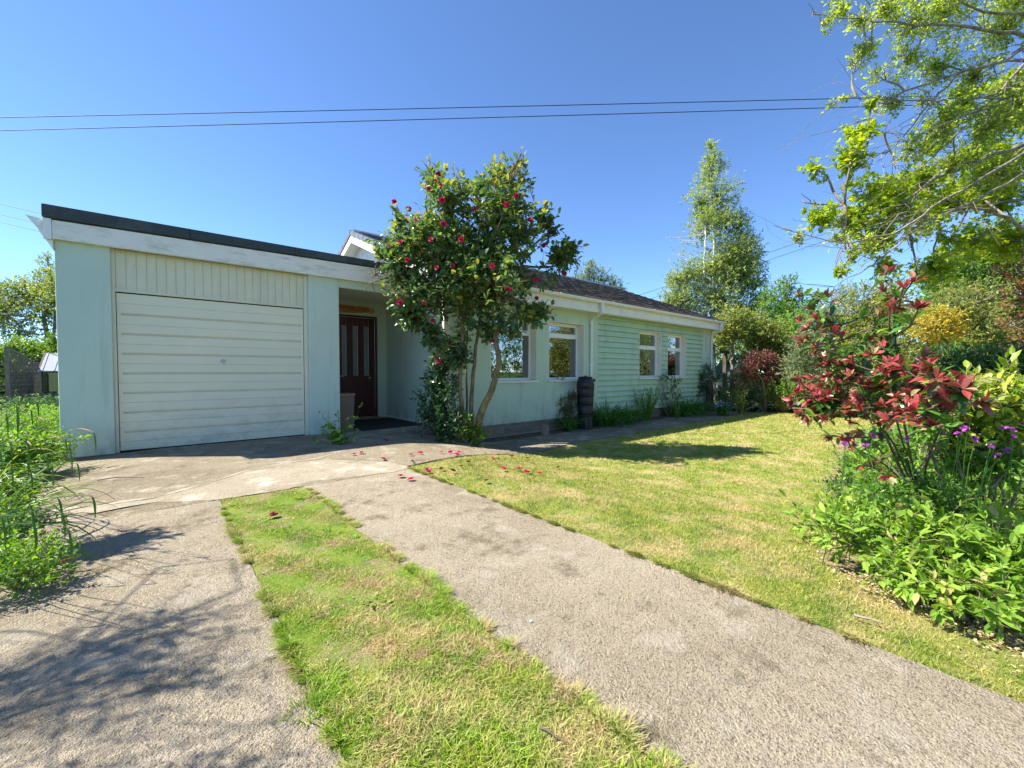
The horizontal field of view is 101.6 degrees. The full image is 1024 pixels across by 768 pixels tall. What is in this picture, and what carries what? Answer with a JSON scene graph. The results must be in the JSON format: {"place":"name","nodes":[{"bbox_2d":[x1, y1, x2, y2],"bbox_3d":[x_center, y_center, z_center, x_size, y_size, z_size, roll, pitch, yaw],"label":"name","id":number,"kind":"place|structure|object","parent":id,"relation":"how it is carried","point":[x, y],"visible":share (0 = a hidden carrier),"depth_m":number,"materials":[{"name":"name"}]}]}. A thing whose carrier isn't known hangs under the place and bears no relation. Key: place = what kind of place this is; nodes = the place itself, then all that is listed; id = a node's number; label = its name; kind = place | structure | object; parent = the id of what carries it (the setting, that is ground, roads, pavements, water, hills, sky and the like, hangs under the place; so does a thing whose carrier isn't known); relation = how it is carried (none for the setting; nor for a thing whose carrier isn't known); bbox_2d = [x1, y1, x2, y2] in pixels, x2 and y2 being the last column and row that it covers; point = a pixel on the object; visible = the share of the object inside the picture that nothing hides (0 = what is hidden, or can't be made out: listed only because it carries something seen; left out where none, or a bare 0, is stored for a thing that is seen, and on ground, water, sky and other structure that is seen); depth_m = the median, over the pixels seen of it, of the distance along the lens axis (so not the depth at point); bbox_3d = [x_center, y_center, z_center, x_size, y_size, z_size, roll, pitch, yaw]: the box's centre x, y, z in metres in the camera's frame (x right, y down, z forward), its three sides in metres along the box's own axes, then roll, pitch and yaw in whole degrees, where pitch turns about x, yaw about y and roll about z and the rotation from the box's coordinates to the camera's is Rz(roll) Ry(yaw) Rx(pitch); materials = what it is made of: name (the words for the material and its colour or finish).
{"place":"outdoors","nodes":[
{"label":"outdoors","id":0,"kind":"place"},
{"bbox_2d":[0,500,346,767],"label":"driveway","id":1,"kind":"structure","parent":0,"point":[140,640],"depth_m":1.56,"materials":[{"name":"concrete"}]},
{"bbox_2d":[0,494,79,558],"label":"shrub","id":2,"kind":"object","parent":1,"relation":"on","point":[22,530],"visible":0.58,"depth_m":2.49,"materials":[{"name":"green plant"}]},
{"bbox_2d":[0,522,81,601],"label":"shrub","id":3,"kind":"object","parent":1,"relation":"on","point":[11,564],"visible":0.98,"depth_m":2.10,"materials":[{"name":"green plant"}]},
{"bbox_2d":[218,505,365,767],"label":"edge grass","id":4,"kind":"structure","parent":1,"relation":"on","point":[329,733],"depth_m":1.61,"materials":[{"name":"green plant"}]},
{"bbox_2d":[273,683,334,728],"bbox_3d":[-0.647,1.026,1.338,0.190,0.065,0.163,0,2,6],"label":"strip weed","id":5,"kind":"object","parent":1,"relation":"on","point":[309,718],"visible":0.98,"depth_m":1.34,"materials":[{"name":"green plant"}]},
{"bbox_2d":[23,431,513,537],"bbox_3d":[-2.500,1.075,5.765,5.600,0.319,3.424,-1,2,-40],"label":"apron","id":6,"kind":"object","parent":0,"point":[162,471],"visible":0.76,"depth_m":5.04,"materials":[{"name":"concrete"}]},
{"bbox_2d":[5,426,91,474],"bbox_3d":[-5.213,0.741,4.649,0.651,0.560,0.636,0,2,6],"label":"weed","id":7,"kind":"object","parent":6,"relation":"on","point":[59,444],"visible":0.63,"depth_m":4.67,"materials":[{"name":"green plant"}]},
{"bbox_2d":[51,452,335,510],"bbox_3d":[-2.865,0.977,4.369,0.498,0.046,2.605,1,2,33],"label":"screed edge","id":8,"kind":"object","parent":6,"relation":"on","point":[182,489],"visible":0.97,"depth_m":3.80,"materials":[{"name":"grey concrete"}]},
{"bbox_2d":[47,459,407,521],"bbox_3d":[-2.589,0.986,4.190,2.892,0.052,1.219,-1,2,-40],"label":"smooth patch","id":9,"kind":"object","parent":6,"relation":"on","point":[279,477],"visible":0.93,"depth_m":4.19,"materials":[{"name":"concrete"}]},
{"bbox_2d":[312,403,362,443],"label":"pillar weed","id":10,"kind":"object","parent":6,"relation":"on","point":[337,438],"visible":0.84,"depth_m":6.26,"materials":[{"name":"green plant"}]},
{"bbox_2d":[436,409,492,446],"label":"bush","id":11,"kind":"object","parent":6,"relation":"on","point":[476,437],"visible":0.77,"depth_m":7.09,"materials":[{"name":"green plant"}]},
{"bbox_2d":[0,373,854,557],"bbox_3d":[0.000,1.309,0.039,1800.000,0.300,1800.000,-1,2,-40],"label":"ground","id":12,"kind":"structure","parent":0,"point":[10,493],"depth_m":4.68,"materials":[{"name":"plant"}]},
{"bbox_2d":[4,346,31,410],"bbox_3d":[-16.567,-0.154,14.066,0.090,2.080,2.877,-1,2,-39],"label":"trellis fence panel","id":13,"kind":"object","parent":12,"relation":"on","point":[22,388],"visible":0.77,"depth_m":13.74,"materials":[{"name":"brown wood"}]},
{"bbox_2d":[0,250,56,387],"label":"tree","id":14,"kind":"object","parent":12,"relation":"on","point":[30,298],"visible":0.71,"depth_m":20.73,"materials":[{"name":"green plant"}]},
{"bbox_2d":[0,330,56,398],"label":"hedge","id":15,"kind":"object","parent":12,"relation":"on","point":[34,351],"visible":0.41,"depth_m":18.77,"materials":[{"name":"green plant"}]},
{"bbox_2d":[0,423,58,473],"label":"weed","id":16,"kind":"object","parent":12,"relation":"on","point":[29,438],"visible":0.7,"depth_m":4.39,"materials":[{"name":"green plant"}]},
{"bbox_2d":[0,402,59,441],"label":"weed","id":17,"kind":"object","parent":12,"relation":"on","point":[37,422],"visible":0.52,"depth_m":6.60,"materials":[{"name":"green plant"}]},
{"bbox_2d":[1,390,58,416],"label":"weed","id":18,"kind":"object","parent":12,"relation":"on","point":[38,401],"visible":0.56,"depth_m":9.94,"materials":[{"name":"green plant"}]},
{"bbox_2d":[0,408,60,534],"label":"ground cover","id":19,"kind":"object","parent":12,"relation":"on","point":[4,491],"visible":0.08,"depth_m":4.16,"materials":[{"name":"green plant"}]},
{"bbox_2d":[9,403,59,430],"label":"weed","id":20,"kind":"object","parent":12,"relation":"on","point":[51,415],"visible":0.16,"depth_m":7.60,"materials":[{"name":"green plant"}]},
{"bbox_2d":[30,360,43,403],"bbox_3d":[-19.097,-0.060,16.816,0.090,1.730,4.703,-2,2,-45],"label":"trellis fence panel","id":21,"kind":"object","parent":12,"relation":"on","point":[36,382],"visible":0.56,"depth_m":16.17,"materials":[{"name":"grey wood"}]},
{"bbox_2d":[0,404,82,508],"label":"pendulous sedge","id":22,"kind":"object","parent":12,"relation":"on","point":[12,473],"visible":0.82,"depth_m":3.55,"materials":[{"name":"green plant"}]},
{"bbox_2d":[0,398,87,500],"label":"pendulous sedge","id":23,"kind":"object","parent":12,"relation":"on","point":[12,458],"visible":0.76,"depth_m":3.80,"materials":[{"name":"green plant"}]},
{"bbox_2d":[37,353,58,403],"bbox_3d":[-17.192,-0.256,17.174,2.750,2.000,2.500,-1,2,-40],"label":"greenhouse","id":24,"kind":"object","parent":12,"relation":"on","point":[48,365],"visible":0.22,"depth_m":15.91,"materials":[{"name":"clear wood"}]},
{"bbox_2d":[0,428,114,528],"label":"pendulous sedge","id":25,"kind":"object","parent":12,"relation":"on","point":[23,485],"visible":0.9,"depth_m":3.08,"materials":[{"name":"green plant"}]},
{"bbox_2d":[0,482,115,561],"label":"pendulous sedge","id":26,"kind":"object","parent":12,"relation":"on","point":[32,517],"visible":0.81,"depth_m":1.89,"materials":[{"name":"green plant"}]},
{"bbox_2d":[25,203,726,460],"bbox_3d":[-1.748,-1.488,13.216,16.820,5.396,9.522,-1,2,-40],"label":"bungalow","id":27,"kind":"object","parent":12,"relation":"on","point":[168,336],"visible":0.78,"depth_m":6.82,"materials":[{"name":"paint"}]},
{"bbox_2d":[116,293,304,450],"bbox_3d":[-4.440,-0.181,6.387,2.310,2.135,0.090,-1,2,-40],"label":"garage door","id":28,"kind":"structure","parent":27,"relation":"in","point":[209,414],"depth_m":6.26,"materials":[{"name":"paint"}]},
{"bbox_2d":[340,393,354,431],"bbox_3d":[-3.149,0.522,7.736,0.359,0.699,0.415,-1,2,-40],"label":"storage box","id":29,"kind":"object","parent":27,"relation":"on","point":[346,405],"visible":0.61,"depth_m":7.61,"materials":[{"name":"grey plastic"}]},
{"bbox_2d":[339,304,374,313],"bbox_3d":[-3.765,-1.738,9.576,1.265,0.204,0.031,-1,2,-40],"label":"name sign","id":30,"kind":"object","parent":27,"relation":"attached to","point":[350,309],"visible":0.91,"depth_m":9.66,"materials":[{"name":"brown wood"}]},
{"bbox_2d":[339,316,374,416],"bbox_3d":[-3.663,-0.390,9.822,0.901,2.342,0.100,-1,2,-40],"label":"front door","id":31,"kind":"structure","parent":27,"relation":"in","point":[356,335],"depth_m":9.87,"materials":[{"name":"red paint"}]},
{"bbox_2d":[354,417,421,430],"bbox_3d":[-2.895,0.831,8.699,1.560,0.014,1.730,-1,2,-40],"label":"door mat","id":32,"kind":"object","parent":27,"relation":"on","point":[372,424],"depth_m":8.71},
{"bbox_2d":[489,314,538,382],"bbox_3d":[-0.011,-0.751,9.197,1.405,1.440,0.310,-1,2,-40],"label":"window","id":33,"kind":"structure","parent":27,"relation":"in","point":[518,360],"depth_m":9.48,"materials":[{"name":"white plastic"}]},
{"bbox_2d":[548,321,583,381],"bbox_3d":[1.277,-0.783,10.289,1.336,1.440,0.310,-1,2,-40],"label":"window","id":34,"kind":"structure","parent":27,"relation":"in","point":[566,340],"depth_m":10.50,"materials":[{"name":"white plastic"}]},
{"bbox_2d":[638,330,662,378],"bbox_3d":[4.140,-0.871,12.683,1.266,1.435,0.260,-1,2,-40],"label":"window","id":35,"kind":"structure","parent":27,"relation":"in","point":[650,342],"depth_m":12.90,"materials":[{"name":"white plastic"}]},
{"bbox_2d":[666,333,686,378],"bbox_3d":[5.336,-0.901,13.696,1.233,1.435,0.260,-1,2,-40],"label":"window","id":36,"kind":"structure","parent":27,"relation":"in","point":[676,347],"depth_m":13.95,"materials":[{"name":"white plastic"}]},
{"bbox_2d":[364,146,588,445],"bbox_3d":[-0.610,-1.462,7.197,3.838,5.229,2.260,0,2,8],"label":"camellia","id":37,"kind":"object","parent":12,"relation":"on","point":[458,262],"visible":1,"depth_m":6.92,"materials":[{"name":"green plant"}]},
{"bbox_2d":[480,409,715,441],"bbox_3d":[5.029,1.000,13.137,15.380,0.088,0.460,-1,2,-40],"label":"flower bed","id":38,"kind":"object","parent":12,"relation":"on","point":[518,436],"visible":0.21,"depth_m":9.32,"materials":[{"name":"soil"}]},
{"bbox_2d":[555,367,584,426],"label":"climbing shrub","id":39,"kind":"object","parent":38,"relation":"on","point":[567,407],"visible":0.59,"depth_m":10.09,"materials":[{"name":"green plant"}]},
{"bbox_2d":[576,375,595,429],"bbox_3d":[1.806,0.447,10.155,0.474,1.309,0.428,0,2,6],"label":"water butt","id":40,"kind":"object","parent":38,"relation":"on","point":[585,389],"visible":0.98,"depth_m":10.00,"materials":[{"name":"black plastic"}]},
{"bbox_2d":[592,398,636,427],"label":"day lily","id":41,"kind":"object","parent":38,"relation":"on","point":[599,418],"visible":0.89,"depth_m":10.54,"materials":[{"name":"green plant"}]},
{"bbox_2d":[633,386,659,419],"bbox_3d":[3.843,0.558,11.940,0.818,1.009,0.849,-1,2,-40],"label":"fennel","id":42,"kind":"object","parent":38,"relation":"on","point":[649,408],"visible":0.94,"depth_m":11.84,"materials":[{"name":"green plant"}]},
{"bbox_2d":[658,365,684,415],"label":"rose bush","id":43,"kind":"object","parent":38,"relation":"on","point":[672,390],"visible":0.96,"depth_m":12.90,"materials":[{"name":"green plant"}]},
{"bbox_2d":[572,258,629,290],"bbox_3d":[7.099,-5.257,36.054,6.036,11.420,2.890,0,2,-8],"label":"tree","id":44,"kind":"object","parent":12,"relation":"on","point":[593,273],"visible":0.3,"depth_m":35.76,"materials":[{"name":"green plant"}]},
{"bbox_2d":[614,403,652,425],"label":"day lily","id":45,"kind":"object","parent":12,"relation":"on","point":[633,413],"visible":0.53,"depth_m":11.12,"materials":[{"name":"green plant"}]},
{"bbox_2d":[658,397,701,417],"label":"day lily","id":46,"kind":"object","parent":12,"relation":"on","point":[685,411],"visible":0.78,"depth_m":12.86,"materials":[{"name":"green plant"}]},
{"bbox_2d":[676,393,717,415],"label":"day lily","id":47,"kind":"object","parent":12,"relation":"on","point":[702,408],"visible":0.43,"depth_m":13.29,"materials":[{"name":"green plant"}]},
{"bbox_2d":[695,357,721,410],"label":"corner shrub","id":48,"kind":"object","parent":12,"relation":"on","point":[707,386],"visible":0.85,"depth_m":14.69,"materials":[{"name":"green plant"}]},
{"bbox_2d":[654,137,776,398],"bbox_3d":[10.492,-6.047,22.047,5.622,13.807,5.293,-1,2,-40],"label":"birch","id":49,"kind":"object","parent":12,"relation":"on","point":[730,266],"visible":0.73,"depth_m":21.57,"materials":[{"name":"green plant"}]},
{"bbox_2d":[708,381,776,412],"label":"border shrub","id":50,"kind":"object","parent":12,"relation":"on","point":[720,394],"visible":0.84,"depth_m":14.17,"materials":[{"name":"green plant"}]},
{"bbox_2d":[719,366,783,409],"bbox_3d":[8.508,0.184,15.010,1.855,1.750,2.096,0,2,2],"label":"border shrub","id":51,"kind":"object","parent":12,"relation":"on","point":[745,380],"visible":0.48,"depth_m":14.63,"materials":[{"name":"plant"}]},
{"bbox_2d":[764,297,877,404],"bbox_3d":[13.134,-1.392,17.568,5.130,4.766,2.931,0,2,-5],"label":"tree","id":52,"kind":"object","parent":12,"relation":"on","point":[792,322],"visible":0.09,"depth_m":17.49,"materials":[{"name":"green plant"}]},
{"bbox_2d":[774,282,868,387],"bbox_3d":[9.779,-1.028,13.091,2.952,4.294,1.915,0,2,-14],"label":"tree","id":53,"kind":"object","parent":12,"relation":"on","point":[805,365],"visible":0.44,"depth_m":13.00,"materials":[{"name":"plant"}]},
{"bbox_2d":[824,273,920,419],"bbox_3d":[10.614,-1.029,12.076,3.371,4.352,2.003,0,2,-8],"label":"tree","id":54,"kind":"object","parent":12,"relation":"on","point":[871,320],"visible":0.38,"depth_m":11.92,"materials":[{"name":"green plant"}]},
{"bbox_2d":[874,275,1023,365],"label":"tree","id":55,"kind":"object","parent":12,"relation":"on","point":[956,298],"visible":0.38,"depth_m":9.78,"materials":[{"name":"green plant"}]},
{"bbox_2d":[904,208,1023,343],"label":"tree","id":56,"kind":"object","parent":12,"relation":"on","point":[974,271],"visible":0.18,"depth_m":12.99,"materials":[{"name":"green plant"}]},
{"bbox_2d":[218,487,663,767],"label":"strip","id":57,"kind":"object","parent":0,"point":[313,588],"visible":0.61,"depth_m":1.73,"materials":[{"name":"green plant"}]},
{"bbox_2d":[296,654,351,690],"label":"strip weed","id":58,"kind":"object","parent":57,"relation":"on","point":[336,668],"visible":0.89,"depth_m":1.50,"materials":[{"name":"green plant"}]},
{"bbox_2d":[364,701,412,738],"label":"strip weed","id":59,"kind":"object","parent":57,"relation":"on","point":[379,724],"visible":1,"depth_m":1.31,"materials":[{"name":"green plant"}]},
{"bbox_2d":[223,494,586,766],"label":"leaf litter","id":60,"kind":"object","parent":57,"relation":"on","point":[379,621],"visible":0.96,"depth_m":1.83,"materials":[{"name":"brown plant"}]},
{"bbox_2d":[0,104,944,130],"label":"overhead wire","id":61,"kind":"object","parent":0,"point":[441,118],"visible":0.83,"depth_m":9.00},
{"bbox_2d":[0,94,985,117],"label":"overhead wire","id":62,"kind":"object","parent":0,"point":[437,108],"visible":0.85,"depth_m":9.00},
{"bbox_2d":[0,0,1023,371],"label":"sky","id":63,"kind":"structure","parent":0,"point":[618,182],"materials":[{"name":"blue"}]},
{"bbox_2d":[481,411,758,454],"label":"path","id":64,"kind":"structure","parent":0,"point":[540,443],"depth_m":9.23,"materials":[{"name":"concrete"}]},
{"bbox_2d":[548,410,586,431],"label":"day lily","id":65,"kind":"object","parent":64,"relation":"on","point":[568,423],"visible":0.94,"depth_m":9.79,"materials":[{"name":"green plant"}]},
{"bbox_2d":[713,399,731,415],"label":"bluebell clump","id":66,"kind":"object","parent":64,"relation":"on","point":[723,408],"visible":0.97,"depth_m":13.19,"materials":[{"name":"green plant"}]},
{"bbox_2d":[303,469,1023,767],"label":"driveway","id":67,"kind":"structure","parent":0,"point":[702,674],"depth_m":1.60,"materials":[{"name":"concrete"}]},
{"bbox_2d":[306,487,698,767],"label":"edge grass","id":68,"kind":"structure","parent":67,"relation":"on","point":[613,720],"depth_m":1.37,"materials":[{"name":"green plant"}]},
{"bbox_2d":[406,410,1023,702],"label":"lawn","id":69,"kind":"structure","parent":0,"point":[989,660],"depth_m":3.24,"materials":[{"name":"green plant"}]},
{"bbox_2d":[717,393,957,413],"bbox_3d":[27.081,0.757,21.030,40.632,0.001,12.580,0,2,-6],"label":"back border","id":70,"kind":"object","parent":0,"point":[795,407],"visible":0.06,"depth_m":15.62,"materials":[{"name":"soil"}]},
{"bbox_2d":[718,350,729,401],"bbox_3d":[8.561,-0.173,16.890,0.950,2.351,0.140,-1,2,-40],"label":"pergola post","id":71,"kind":"object","parent":70,"relation":"on","point":[725,361],"visible":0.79,"depth_m":16.90,"materials":[{"name":"brown wood"}]},
{"bbox_2d":[716,355,757,397],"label":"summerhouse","id":72,"kind":"structure","parent":70,"relation":"on","point":[736,369],"depth_m":21.39,"materials":[{"name":"grey wood"}]},
{"bbox_2d":[712,301,801,406],"bbox_3d":[9.550,-1.133,16.598,3.650,4.317,1.996,0,2,-4],"label":"tree","id":73,"kind":"object","parent":70,"relation":"on","point":[740,328],"visible":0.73,"depth_m":16.25,"materials":[{"name":"green plant"}]},
{"bbox_2d":[736,347,791,411],"bbox_3d":[8.764,-0.156,14.420,2.518,2.279,1.028,-1,2,-33],"label":"purple shrub","id":74,"kind":"object","parent":70,"relation":"on","point":[760,362],"visible":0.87,"depth_m":14.23,"materials":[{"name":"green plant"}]},
{"bbox_2d":[735,272,819,396],"bbox_3d":[12.839,-2.195,19.905,4.021,6.241,2.816,-1,2,-20],"label":"tree","id":75,"kind":"object","parent":70,"relation":"on","point":[779,307],"visible":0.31,"depth_m":19.77,"materials":[{"name":"green plant"}]},
{"bbox_2d":[760,377,807,412],"bbox_3d":[9.267,0.345,14.235,1.435,1.302,1.316,0,2,-10],"label":"broom","id":76,"kind":"object","parent":70,"relation":"on","point":[780,404],"visible":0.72,"depth_m":14.10,"materials":[{"name":"green plant"}]},
{"bbox_2d":[815,425,1023,650],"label":"planting bed","id":77,"kind":"object","parent":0,"point":[854,565],"visible":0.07,"depth_m":2.35,"materials":[{"name":"soil"}]},
{"bbox_2d":[809,469,855,498],"bbox_3d":[3.547,1.077,4.367,0.534,0.429,0.598,0,2,7],"label":"bed shrublet","id":78,"kind":"object","parent":77,"relation":"on","point":[848,479],"visible":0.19,"depth_m":4.41,"materials":[{"name":"green plant"}]},
{"bbox_2d":[779,484,904,550],"bbox_3d":[2.238,0.908,2.810,0.672,0.410,0.750,-1,2,-40],"label":"leafy perennial","id":79,"kind":"object","parent":77,"relation":"on","point":[805,516],"visible":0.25,"depth_m":2.84,"materials":[{"name":"green plant"}]},
{"bbox_2d":[822,443,889,478],"bbox_3d":[4.293,0.937,5.063,0.837,0.604,0.688,0,2,15],"label":"bed shrublet","id":80,"kind":"object","parent":77,"relation":"on","point":[848,463],"visible":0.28,"depth_m":5.13,"materials":[{"name":"green plant"}]},
{"bbox_2d":[826,476,891,510],"bbox_3d":[2.793,0.970,3.276,0.598,0.458,0.571,1,2,33],"label":"bed shrublet","id":81,"kind":"object","parent":77,"relation":"on","point":[846,493],"visible":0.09,"depth_m":3.37,"materials":[{"name":"green plant"}]},
{"bbox_2d":[728,0,1023,314],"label":"tree","id":82,"kind":"object","parent":77,"relation":"on","point":[937,67],"visible":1,"depth_m":4.87,"materials":[{"name":"green plant"}]},
{"bbox_2d":[781,264,999,493],"bbox_3d":[2.100,0.295,2.446,0.754,1.905,2.157,2,2,42],"label":"photinia","id":83,"kind":"object","parent":77,"relation":"on","point":[930,388],"visible":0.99,"depth_m":2.21,"materials":[{"name":"red plant"}]},
{"bbox_2d":[802,493,994,596],"bbox_3d":[2.106,0.840,2.304,0.830,0.498,0.799,-1,2,-40],"label":"leafy perennial","id":84,"kind":"object","parent":77,"relation":"on","point":[844,540],"visible":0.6,"depth_m":2.27,"materials":[{"name":"green plant"}]},
{"bbox_2d":[839,443,965,489],"bbox_3d":[3.175,0.821,3.442,0.734,0.865,0.783,-1,2,-40],"label":"bed shrublet","id":85,"kind":"object","parent":77,"relation":"on","point":[917,462],"visible":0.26,"depth_m":3.47,"materials":[{"name":"green plant"}]},
{"bbox_2d":[792,468,1023,674],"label":"leaf litter","id":86,"kind":"object","parent":77,"relation":"on","point":[964,623],"visible":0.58,"depth_m":1.84,"materials":[{"name":"plant"}]},
{"bbox_2d":[796,53,1023,291],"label":"maple","id":87,"kind":"object","parent":77,"relation":"on","point":[892,198],"visible":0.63,"depth_m":5.48,"materials":[{"name":"green plant"}]},
{"bbox_2d":[833,457,995,522],"bbox_3d":[2.765,0.834,2.893,0.782,0.662,0.673,0,2,10],"label":"bed shrublet","id":88,"kind":"object","parent":77,"relation":"on","point":[936,493],"visible":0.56,"depth_m":2.80,"materials":[{"name":"green plant"}]},
{"bbox_2d":[822,424,1016,566],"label":"purple flowers","id":89,"kind":"object","parent":77,"relation":"on","point":[973,437],"visible":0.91,"depth_m":2.27,"materials":[{"name":"green plant"}]},
{"bbox_2d":[854,532,998,620],"bbox_3d":[1.983,0.924,2.014,0.539,0.368,0.519,-1,2,-40],"label":"leafy perennial","id":90,"kind":"object","parent":77,"relation":"on","point":[896,562],"visible":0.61,"depth_m":1.97,"materials":[{"name":"green plant"}]},
{"bbox_2d":[846,494,1023,577],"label":"leafy perennial","id":91,"kind":"object","parent":77,"relation":"on","point":[972,536],"visible":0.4,"depth_m":2.04,"materials":[{"name":"green plant"}]},
{"bbox_2d":[849,397,1023,511],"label":"bed thicket","id":92,"kind":"object","parent":77,"relation":"on","point":[919,436],"visible":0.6,"depth_m":2.87,"materials":[{"name":"green plant"}]},
{"bbox_2d":[905,303,973,359],"bbox_3d":[9.246,-0.261,9.053,1.274,3.000,0.736,0,2,-4],"label":"golden shrub","id":93,"kind":"object","parent":77,"relation":"on","point":[937,329],"visible":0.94,"depth_m":8.93,"materials":[{"name":"yellow plant"}]},
{"bbox_2d":[891,549,1023,642],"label":"leafy perennial","id":94,"kind":"object","parent":77,"relation":"on","point":[1010,607],"visible":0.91,"depth_m":1.76,"materials":[{"name":"green plant"}]},
{"bbox_2d":[896,461,1023,527],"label":"bed shrublet","id":95,"kind":"object","parent":77,"relation":"on","point":[973,484],"visible":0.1,"depth_m":2.85,"materials":[{"name":"green plant"}]},
{"bbox_2d":[902,344,1023,524],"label":"variegated shrub","id":96,"kind":"object","parent":77,"relation":"on","point":[1009,402],"visible":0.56,"depth_m":2.88,"materials":[{"name":"yellow plant"}]},
{"bbox_2d":[902,334,1023,399],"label":"laurel","id":97,"kind":"object","parent":77,"relation":"on","point":[957,357],"visible":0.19,"depth_m":5.52,"materials":[{"name":"green plant"}]},
{"bbox_2d":[903,499,1023,596],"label":"leafy perennial","id":98,"kind":"object","parent":77,"relation":"on","point":[982,512],"visible":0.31,"depth_m":1.96,"materials":[{"name":"green plant"}]},
{"bbox_2d":[946,474,1023,526],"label":"leafy perennial","id":99,"kind":"object","parent":77,"relation":"on","point":[1006,488],"visible":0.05,"depth_m":3.34,"materials":[{"name":"green plant"}]},
{"bbox_2d":[984,235,1023,354],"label":"acer","id":100,"kind":"object","parent":77,"relation":"on","point":[1011,324],"visible":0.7,"depth_m":6.58,"materials":[{"name":"plant"}]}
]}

